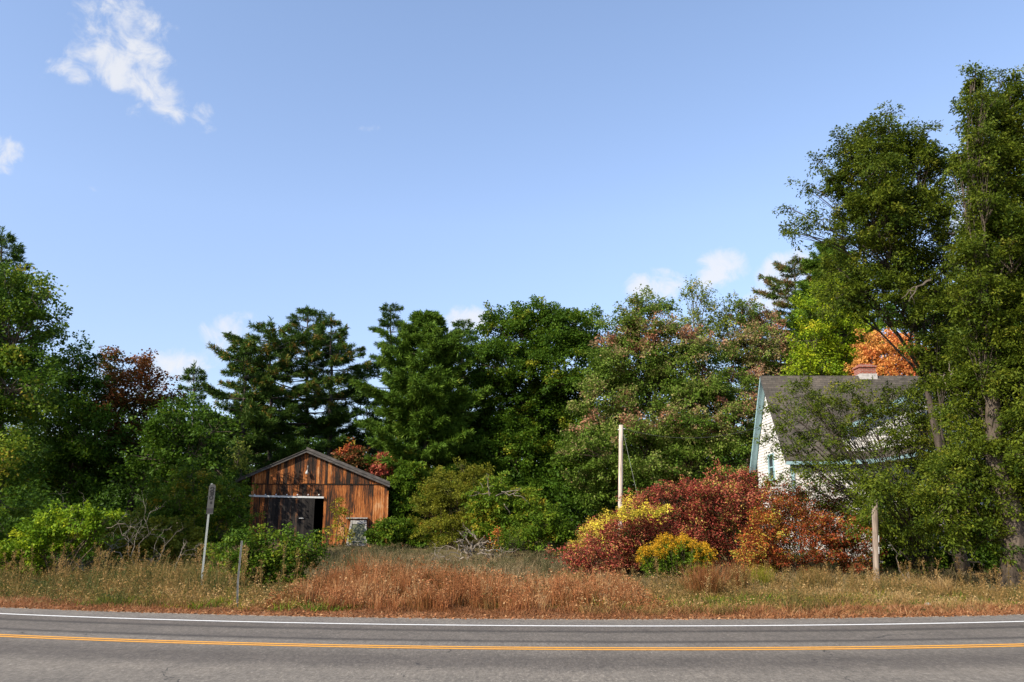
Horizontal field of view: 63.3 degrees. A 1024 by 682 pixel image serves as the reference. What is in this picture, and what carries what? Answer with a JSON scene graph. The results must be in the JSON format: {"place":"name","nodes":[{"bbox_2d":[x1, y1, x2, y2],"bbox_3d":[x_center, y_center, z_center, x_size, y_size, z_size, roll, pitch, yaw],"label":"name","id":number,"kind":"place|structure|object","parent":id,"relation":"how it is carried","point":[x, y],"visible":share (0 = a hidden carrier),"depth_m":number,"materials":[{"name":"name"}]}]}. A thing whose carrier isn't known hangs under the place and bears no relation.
{"place":"outdoors","nodes":[
{"label":"outdoors","id":0,"kind":"place"},
{"bbox_2d":[0,607,1020,619],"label":"shoulder","id":1,"kind":"object","parent":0,"point":[528,619],"visible":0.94,"depth_m":17.26},
{"bbox_2d":[0,608,1023,681],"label":"road","id":2,"kind":"structure","parent":0,"point":[40,660],"depth_m":12.27,"materials":[{"name":"grey asphalt"}]},
{"bbox_2d":[0,636,1023,649],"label":"road centre line","id":3,"kind":"object","parent":2,"relation":"on","point":[518,648],"visible":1,"depth_m":12.56,"materials":[{"name":"yellow paint"}]},
{"bbox_2d":[0,634,1023,647],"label":"road centre line","id":4,"kind":"object","parent":2,"relation":"on","point":[518,647],"visible":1,"depth_m":12.79,"materials":[{"name":"yellow paint"}]},
{"bbox_2d":[0,613,1023,625],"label":"road edge line","id":5,"kind":"object","parent":2,"relation":"on","point":[516,625],"visible":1,"depth_m":16.00,"materials":[{"name":"white paint"}]},
{"bbox_2d":[0,0,1023,516],"label":"sky","id":6,"kind":"structure","parent":0,"point":[191,172],"materials":[{"name":"blue"}]},
{"bbox_2d":[0,531,1023,619],"bbox_3d":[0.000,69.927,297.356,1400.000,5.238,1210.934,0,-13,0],"label":"ground","id":7,"kind":"structure","parent":0,"point":[451,559],"depth_m":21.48,"materials":[{"name":"brown plant"}]},
{"bbox_2d":[0,226,69,532],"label":"pine tree","id":8,"kind":"object","parent":7,"relation":"on","point":[16,251],"visible":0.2,"depth_m":43.70,"materials":[{"name":"green plant"}]},
{"bbox_2d":[0,254,89,545],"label":"maple tree","id":9,"kind":"object","parent":7,"relation":"on","point":[19,308],"visible":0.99,"depth_m":31.03,"materials":[{"name":"green plant"}]},
{"bbox_2d":[0,498,127,579],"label":"vine bush","id":10,"kind":"object","parent":7,"relation":"on","point":[74,527],"visible":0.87,"depth_m":26.58,"materials":[{"name":"green plant"}]},
{"bbox_2d":[1,337,139,517],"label":"oak tree","id":11,"kind":"object","parent":7,"relation":"on","point":[73,432],"visible":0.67,"depth_m":45.01,"materials":[{"name":"green plant"}]},
{"bbox_2d":[44,487,203,573],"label":"fallen branches","id":12,"kind":"object","parent":7,"relation":"on","point":[135,535],"visible":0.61,"depth_m":28.15,"materials":[{"name":"brown wood"}]},
{"bbox_2d":[68,345,187,514],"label":"russet tree","id":13,"kind":"object","parent":7,"relation":"on","point":[139,399],"visible":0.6,"depth_m":47.51,"materials":[{"name":"brown plant"}]},
{"bbox_2d":[86,506,216,568],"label":"scrub","id":14,"kind":"object","parent":7,"relation":"on","point":[148,542],"visible":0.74,"depth_m":33.58,"materials":[{"name":"green plant"}]},
{"bbox_2d":[0,541,313,599],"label":"weed plumes","id":15,"kind":"object","parent":7,"relation":"on","point":[122,561],"visible":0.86,"depth_m":22.77,"materials":[{"name":"brown plant"}]},
{"bbox_2d":[107,390,248,522],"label":"dark tree","id":16,"kind":"object","parent":7,"relation":"on","point":[159,435],"visible":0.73,"depth_m":43.41,"materials":[{"name":"green plant"}]},
{"bbox_2d":[0,545,368,611],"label":"dry weeds","id":17,"kind":"object","parent":7,"relation":"on","point":[132,585],"visible":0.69,"depth_m":21.93,"materials":[{"name":"brown plant"}]},
{"bbox_2d":[133,361,250,519],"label":"pine tree","id":18,"kind":"object","parent":7,"relation":"on","point":[196,386],"visible":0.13,"depth_m":52.44,"materials":[{"name":"green plant"}]},
{"bbox_2d":[128,455,265,563],"bbox_3d":[-13.710,7.382,36.183,5.924,4.763,3.501,0,-13,0],"label":"scrub","id":19,"kind":"object","parent":7,"relation":"on","point":[230,507],"visible":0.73,"depth_m":36.07,"materials":[{"name":"green plant"}]},
{"bbox_2d":[200,483,215,584],"bbox_3d":[-8.549,5.613,23.288,0.222,3.192,0.055,0,-13,0],"label":"road sign","id":20,"kind":"object","parent":7,"relation":"on","point":[211,498],"visible":0.97,"depth_m":23.48,"materials":[{"name":"metal"}]},
{"bbox_2d":[215,436,255,534],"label":"pale sapling","id":21,"kind":"object","parent":7,"relation":"on","point":[235,466],"visible":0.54,"depth_m":46.74,"materials":[{"name":"green plant"}]},
{"bbox_2d":[236,541,242,607],"bbox_3d":[-6.225,5.381,18.931,0.073,1.609,0.028,3,-14,-14],"label":"metal post","id":22,"kind":"object","parent":7,"relation":"on","point":[239,572],"visible":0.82,"depth_m":18.95,"materials":[{"name":"metal"}]},
{"bbox_2d":[191,338,299,515],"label":"pine tree","id":23,"kind":"object","parent":7,"relation":"on","point":[242,349],"visible":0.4,"depth_m":55.26,"materials":[{"name":"green plant"}]},
{"bbox_2d":[202,522,334,589],"bbox_3d":[-7.263,6.596,24.812,3.991,2.371,2.019,0,-13,0],"label":"bramble bush","id":24,"kind":"object","parent":7,"relation":"on","point":[272,564],"visible":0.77,"depth_m":24.49,"materials":[{"name":"green plant"}]},
{"bbox_2d":[199,315,372,506],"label":"pine tree","id":25,"kind":"object","parent":7,"relation":"on","point":[290,405],"visible":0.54,"depth_m":57.02,"materials":[{"name":"green plant"}]},
{"bbox_2d":[225,304,380,459],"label":"pine tree","id":26,"kind":"object","parent":7,"relation":"on","point":[281,427],"visible":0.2,"depth_m":61.78,"materials":[{"name":"green plant"}]},
{"bbox_2d":[235,447,396,546],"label":"barn","id":27,"kind":"structure","parent":7,"relation":"on","point":[311,485],"depth_m":45.30,"materials":[{"name":"weathered wood planks"},{"name":"roof shingles"},{"name":"metal"}]},
{"bbox_2d":[266,498,314,546],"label":"door","id":28,"kind":"structure","parent":27,"relation":"in","point":[280,511],"depth_m":44.82,"materials":[{"name":"wood"}]},
{"bbox_2d":[386,456,430,540],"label":"creeper","id":29,"kind":"object","parent":27,"relation":"attached to","point":[406,478],"visible":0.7,"depth_m":46.30,"materials":[{"name":"green plant"}]},
{"bbox_2d":[276,312,377,460],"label":"pine tree","id":30,"kind":"object","parent":7,"relation":"on","point":[332,381],"visible":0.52,"depth_m":59.31,"materials":[{"name":"green plant"}]},
{"bbox_2d":[323,496,355,546],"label":"sapling","id":31,"kind":"object","parent":7,"relation":"on","point":[344,513],"visible":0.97,"depth_m":43.53,"materials":[{"name":"green plant"}]},
{"bbox_2d":[330,437,379,474],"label":"red sapling","id":32,"kind":"object","parent":7,"relation":"on","point":[346,454],"visible":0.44,"depth_m":48.75,"materials":[{"name":"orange plant"}]},
{"bbox_2d":[346,520,366,545],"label":"old window","id":33,"kind":"structure","parent":7,"relation":"on","point":[358,527],"depth_m":44.42,"materials":[{"name":"glass"}]},
{"bbox_2d":[339,398,385,462],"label":"pine tree","id":34,"kind":"object","parent":7,"relation":"on","point":[360,403],"visible":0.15,"depth_m":59.87,"materials":[{"name":"green plant"}]},
{"bbox_2d":[0,459,758,564],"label":"undergrowth","id":35,"kind":"object","parent":7,"relation":"on","point":[101,501],"visible":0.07,"depth_m":45.63,"materials":[{"name":"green plant"}]},
{"bbox_2d":[2,389,756,530],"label":"background woodland","id":36,"kind":"object","parent":7,"relation":"on","point":[313,440],"visible":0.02,"depth_m":70.42,"materials":[{"name":"green plant"}]},
{"bbox_2d":[365,450,394,477],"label":"red sapling","id":37,"kind":"object","parent":7,"relation":"on","point":[381,470],"visible":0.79,"depth_m":48.20,"materials":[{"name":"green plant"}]},
{"bbox_2d":[359,302,423,454],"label":"pine tree","id":38,"kind":"object","parent":7,"relation":"on","point":[386,315],"visible":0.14,"depth_m":67.55,"materials":[{"name":"green plant"}]},
{"bbox_2d":[362,514,433,548],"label":"bush","id":39,"kind":"object","parent":7,"relation":"on","point":[398,532],"visible":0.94,"depth_m":41.59,"materials":[{"name":"green plant"}]},
{"bbox_2d":[379,449,437,483],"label":"shrub","id":40,"kind":"object","parent":7,"relation":"on","point":[392,473],"visible":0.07,"depth_m":48.90,"materials":[{"name":"green plant"}]},
{"bbox_2d":[346,309,493,520],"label":"pine tree","id":41,"kind":"object","parent":7,"relation":"on","point":[418,411],"visible":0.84,"depth_m":50.08,"materials":[{"name":"green plant"}]},
{"bbox_2d":[406,457,496,549],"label":"willow bush","id":42,"kind":"object","parent":7,"relation":"on","point":[443,504],"visible":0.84,"depth_m":41.67,"materials":[{"name":"green plant"}]},
{"bbox_2d":[430,370,488,512],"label":"pine tree","id":43,"kind":"object","parent":7,"relation":"on","point":[448,427],"visible":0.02,"depth_m":56.53,"materials":[{"name":"green plant"}]},
{"bbox_2d":[260,544,672,612],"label":"red grass","id":44,"kind":"structure","parent":7,"relation":"on","point":[383,585],"depth_m":19.35,"materials":[{"name":"brown plant"}]},
{"bbox_2d":[442,319,495,465],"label":"pine tree","id":45,"kind":"object","parent":7,"relation":"on","point":[462,324],"visible":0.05,"depth_m":64.49,"materials":[{"name":"green plant"}]},
{"bbox_2d":[429,526,515,560],"bbox_3d":[-1.960,9.000,36.811,4.715,1.918,1.471,-3,-13,11],"label":"brush pile","id":46,"kind":"object","parent":7,"relation":"on","point":[466,550],"visible":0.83,"depth_m":36.65,"materials":[{"name":"grey wood"}]},
{"bbox_2d":[485,527,503,556],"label":"shrub","id":47,"kind":"object","parent":7,"relation":"on","point":[495,532],"visible":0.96,"depth_m":37.11,"materials":[{"name":"orange plant"}]},
{"bbox_2d":[458,469,551,549],"bbox_3d":[-0.230,8.119,39.980,4.628,4.024,3.338,0,-13,0],"label":"apple tree","id":48,"kind":"object","parent":7,"relation":"on","point":[515,502],"visible":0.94,"depth_m":39.53,"materials":[{"name":"green plant"}]},
{"bbox_2d":[1,534,1017,594],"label":"field grass","id":49,"kind":"structure","parent":7,"relation":"on","point":[543,564],"depth_m":33.04,"materials":[{"name":"beige plant"}]},
{"bbox_2d":[1,583,1022,611],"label":"green weeds","id":50,"kind":"object","parent":7,"relation":"on","point":[315,608],"visible":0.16,"depth_m":19.55,"materials":[{"name":"green plant"}]},
{"bbox_2d":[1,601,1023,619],"bbox_3d":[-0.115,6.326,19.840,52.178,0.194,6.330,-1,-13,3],"label":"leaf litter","id":51,"kind":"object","parent":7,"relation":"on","point":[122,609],"visible":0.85,"depth_m":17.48,"materials":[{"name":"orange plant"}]},
{"bbox_2d":[493,519,535,556],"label":"shrub","id":52,"kind":"object","parent":7,"relation":"on","point":[516,540],"visible":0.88,"depth_m":37.19,"materials":[{"name":"green plant"}]},
{"bbox_2d":[452,294,616,522],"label":"oak tree","id":53,"kind":"object","parent":7,"relation":"on","point":[551,334],"visible":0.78,"depth_m":52.11,"materials":[{"name":"green plant"}]},
{"bbox_2d":[521,500,578,555],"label":"shrub","id":54,"kind":"object","parent":7,"relation":"on","point":[552,528],"visible":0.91,"depth_m":36.86,"materials":[{"name":"green plant"}]},
{"bbox_2d":[544,530,626,576],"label":"red shrub","id":55,"kind":"object","parent":7,"relation":"on","point":[574,560],"visible":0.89,"depth_m":28.86,"materials":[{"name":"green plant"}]},
{"bbox_2d":[568,303,613,515],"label":"oak tree","id":56,"kind":"object","parent":7,"relation":"on","point":[595,313],"visible":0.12,"depth_m":58.01,"materials":[{"name":"green plant"}]},
{"bbox_2d":[618,425,624,528],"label":"utility pole","id":57,"kind":"object","parent":7,"relation":"on","point":[620,476],"visible":0.69,"depth_m":41.56,"materials":[{"name":"white wood"}]},
{"bbox_2d":[627,422,772,437],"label":"overhead wire","id":58,"kind":"object","parent":57,"relation":"attached to","point":[699,437],"visible":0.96,"depth_m":40.79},
{"bbox_2d":[576,487,681,574],"bbox_3d":[4.361,7.103,30.673,4.104,3.316,2.838,0,-13,0],"label":"red shrub","id":59,"kind":"object","parent":7,"relation":"on","point":[631,536],"visible":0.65,"depth_m":30.22,"materials":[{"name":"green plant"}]},
{"bbox_2d":[569,492,673,548],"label":"yellow vine","id":60,"kind":"object","parent":59,"relation":"hanging from","point":[621,509],"visible":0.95,"depth_m":29.58,"materials":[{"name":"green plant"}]},
{"bbox_2d":[550,284,764,519],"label":"bronzing maple","id":61,"kind":"object","parent":7,"relation":"on","point":[631,403],"visible":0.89,"depth_m":46.01,"materials":[{"name":"green plant"}]},
{"bbox_2d":[634,532,717,579],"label":"bush","id":62,"kind":"object","parent":7,"relation":"on","point":[666,552],"visible":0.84,"depth_m":27.47,"materials":[{"name":"yellow plant"}]},
{"bbox_2d":[630,474,724,570],"bbox_3d":[6.318,7.163,32.250,4.216,3.948,2.946,0,-13,0],"label":"red shrub","id":63,"kind":"object","parent":7,"relation":"on","point":[679,515],"visible":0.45,"depth_m":32.13,"materials":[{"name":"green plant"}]},
{"bbox_2d":[652,560,738,599],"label":"grass tussock","id":64,"kind":"object","parent":7,"relation":"on","point":[699,584],"depth_m":22.02,"materials":[{"name":"brown plant"}]},
{"bbox_2d":[665,274,743,474],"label":"aspen tree","id":65,"kind":"object","parent":7,"relation":"on","point":[697,313],"visible":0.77,"depth_m":56.41,"materials":[{"name":"green plant"}]},
{"bbox_2d":[678,459,793,571],"bbox_3d":[8.306,6.864,32.391,5.547,4.536,3.016,0,-13,0],"label":"red shrub","id":66,"kind":"object","parent":7,"relation":"on","point":[727,519],"visible":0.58,"depth_m":32.02,"materials":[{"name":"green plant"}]},
{"bbox_2d":[718,558,768,591],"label":"grass tussock","id":67,"kind":"object","parent":7,"relation":"on","point":[738,577],"depth_m":23.82,"materials":[{"name":"beige plant"}]},
{"bbox_2d":[699,289,803,466],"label":"bronzing tree","id":68,"kind":"object","parent":7,"relation":"on","point":[754,356],"visible":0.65,"depth_m":56.66,"materials":[{"name":"green plant"}]},
{"bbox_2d":[741,562,777,586],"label":"grass tussock","id":69,"kind":"object","parent":7,"relation":"on","point":[760,574],"depth_m":26.14,"materials":[{"name":"green plant"}]},
{"bbox_2d":[724,254,851,476],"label":"pine tree","id":70,"kind":"object","parent":7,"relation":"on","point":[786,283],"visible":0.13,"depth_m":62.16,"materials":[{"name":"green plant"}]},
{"bbox_2d":[553,562,1023,615],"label":"tan grass","id":71,"kind":"structure","parent":7,"relation":"on","point":[855,588],"depth_m":20.99,"materials":[{"name":"beige plant"}]},
{"bbox_2d":[729,489,848,577],"bbox_3d":[10.072,7.123,30.327,4.367,3.397,2.386,0,-13,0],"label":"red shrub","id":72,"kind":"object","parent":7,"relation":"on","point":[776,534],"visible":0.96,"depth_m":30.10,"materials":[{"name":"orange plant"}]},
{"bbox_2d":[759,471,861,568],"bbox_3d":[12.530,7.244,33.634,5.771,4.012,2.295,0,-13,0],"label":"red shrub","id":73,"kind":"object","parent":7,"relation":"on","point":[800,494],"visible":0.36,"depth_m":33.60,"materials":[{"name":"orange plant"}]},
{"bbox_2d":[787,565,849,591],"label":"grass tussock","id":74,"kind":"object","parent":7,"relation":"on","point":[812,579],"depth_m":24.37,"materials":[{"name":"beige plant"}]},
{"bbox_2d":[621,557,1023,604],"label":"weed plumes","id":75,"kind":"object","parent":7,"relation":"on","point":[741,575],"visible":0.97,"depth_m":21.57,"materials":[{"name":"beige plant"}]},
{"bbox_2d":[778,276,888,375],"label":"lime tree","id":76,"kind":"object","parent":7,"relation":"on","point":[827,345],"visible":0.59,"depth_m":51.84,"materials":[{"name":"green plant"}]},
{"bbox_2d":[771,234,913,375],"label":"deciduous tree","id":77,"kind":"object","parent":7,"relation":"on","point":[811,266],"visible":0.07,"depth_m":57.70,"materials":[{"name":"green plant"}]},
{"bbox_2d":[818,514,887,574],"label":"red shrub","id":78,"kind":"object","parent":7,"relation":"on","point":[844,560],"visible":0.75,"depth_m":30.30,"materials":[{"name":"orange plant"}]},
{"bbox_2d":[747,372,982,575],"bbox_3d":[12.888,4.980,31.228,7.328,8.217,12.218,-12,-18,41],"label":"willow shrub","id":79,"kind":"object","parent":7,"relation":"on","point":[888,491],"visible":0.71,"depth_m":32.03,"materials":[{"name":"green plant"}]},
{"bbox_2d":[872,500,879,581],"bbox_3d":[11.906,6.711,27.182,0.416,2.998,0.213,0,-13,0],"label":"wooden post","id":80,"kind":"object","parent":7,"relation":"on","point":[875,539],"visible":0.68,"depth_m":27.16,"materials":[{"name":"grey wood"}]},
{"bbox_2d":[750,364,1017,561],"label":"house","id":81,"kind":"structure","parent":7,"relation":"on","point":[768,388],"depth_m":40.37,"materials":[{"name":"white paint"}]},
{"bbox_2d":[767,453,775,480],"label":"window","id":82,"kind":"structure","parent":81,"relation":"in","point":[771,466],"depth_m":40.46,"materials":[{"name":"white glass"}]},
{"bbox_2d":[843,327,926,375],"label":"orange maple","id":83,"kind":"object","parent":7,"relation":"on","point":[897,364],"visible":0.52,"depth_m":46.03,"materials":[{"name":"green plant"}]},
{"bbox_2d":[771,100,1001,577],"bbox_3d":[14.924,-0.422,32.437,8.174,18.849,6.290,-6,-14,23],"label":"willow tree","id":84,"kind":"object","parent":7,"relation":"on","point":[886,200],"visible":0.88,"depth_m":32.34,"materials":[{"name":"green plant"}]},
{"bbox_2d":[889,542,909,578],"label":"dead stem","id":85,"kind":"object","parent":7,"relation":"on","point":[898,564],"visible":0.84,"depth_m":26.71,"materials":[{"name":"brown plant"}]},
{"bbox_2d":[862,515,951,574],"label":"dark shrub","id":86,"kind":"object","parent":7,"relation":"on","point":[891,558],"visible":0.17,"depth_m":31.90,"materials":[{"name":"green plant"}]},
{"bbox_2d":[920,575,958,595],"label":"grass tussock","id":87,"kind":"object","parent":7,"relation":"on","point":[943,586],"depth_m":22.65,"materials":[{"name":"beige plant"}]},
{"bbox_2d":[874,262,1020,375],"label":"dark tree","id":88,"kind":"object","parent":7,"relation":"on","point":[893,315],"depth_m":48.14,"materials":[{"name":"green plant"}]},
{"bbox_2d":[899,60,1023,590],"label":"elm tree","id":89,"kind":"object","parent":7,"relation":"on","point":[990,239],"visible":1,"depth_m":26.56,"materials":[{"name":"green plant"}]},
{"bbox_2d":[930,526,1000,573],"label":"dark shrub","id":90,"kind":"object","parent":7,"relation":"on","point":[982,558],"visible":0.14,"depth_m":31.56,"materials":[{"name":"green plant"}]}
]}

